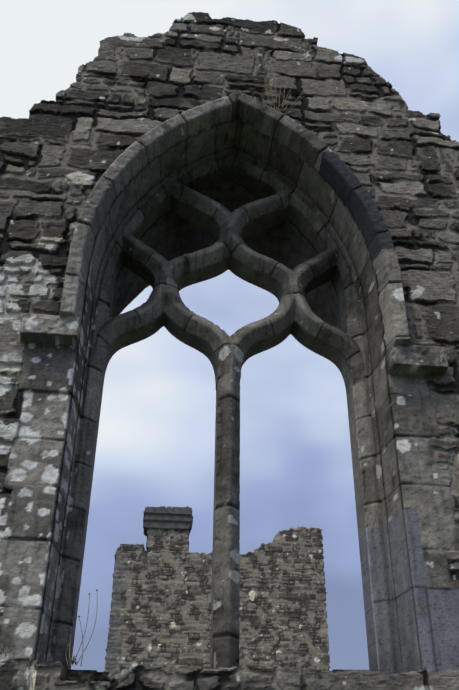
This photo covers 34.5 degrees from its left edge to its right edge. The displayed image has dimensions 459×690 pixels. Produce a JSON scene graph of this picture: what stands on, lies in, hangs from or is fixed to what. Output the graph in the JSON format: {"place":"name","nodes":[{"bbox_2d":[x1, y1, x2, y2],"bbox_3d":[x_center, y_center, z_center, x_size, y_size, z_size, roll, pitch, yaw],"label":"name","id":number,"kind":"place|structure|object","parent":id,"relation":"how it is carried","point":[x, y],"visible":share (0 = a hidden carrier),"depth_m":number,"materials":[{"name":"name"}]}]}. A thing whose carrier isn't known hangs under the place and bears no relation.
{"place":"outdoors","nodes":[
{"label":"outdoors","id":0,"kind":"place"},
{"bbox_2d":[104,506,329,671],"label":"building","id":1,"kind":"structure","parent":0,"point":[160,612],"depth_m":26.31,"materials":[{"name":"grey stone"}]},
{"bbox_2d":[116,184,336,293],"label":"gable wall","id":2,"kind":"structure","parent":0,"point":[199,192],"depth_m":8.18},
{"bbox_2d":[0,0,458,671],"label":"sky","id":3,"kind":"structure","parent":0,"point":[155,447],"materials":[{"name":"blue"}]},
{"label":"ground","id":4,"kind":"structure","parent":0,"visible":0},
{"bbox_2d":[0,12,458,689],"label":"gable wall","id":5,"kind":"structure","parent":4,"relation":"on","point":[120,146],"depth_m":6.53,"materials":[{"name":"stone"}]},
{"bbox_2d":[69,655,82,664],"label":"plant","id":6,"kind":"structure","parent":5,"relation":"on","point":[73,660],"depth_m":4.82,"materials":[{"name":"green plant"}]},
{"bbox_2d":[66,589,97,666],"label":"dry plant","id":7,"kind":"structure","parent":5,"relation":"attached to","point":[82,639],"depth_m":4.93,"materials":[{"name":"brown plant"}]},
{"bbox_2d":[111,181,340,329],"bbox_3d":[-0.047,0.472,6.827,2.920,4.974,0.490,4,-32,-4],"label":"arch underside","id":8,"kind":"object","parent":5,"relation":"attached to","point":[169,235],"depth_m":7.76,"materials":[{"name":"stone"}]},
{"bbox_2d":[260,71,304,114],"bbox_3d":[0.543,-2.544,7.518,0.475,0.686,0.095,0,-32,0],"label":"dry plant","id":9,"kind":"object","parent":5,"relation":"attached to","point":[286,112],"visible":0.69,"depth_m":7.49,"materials":[{"name":"plant"}]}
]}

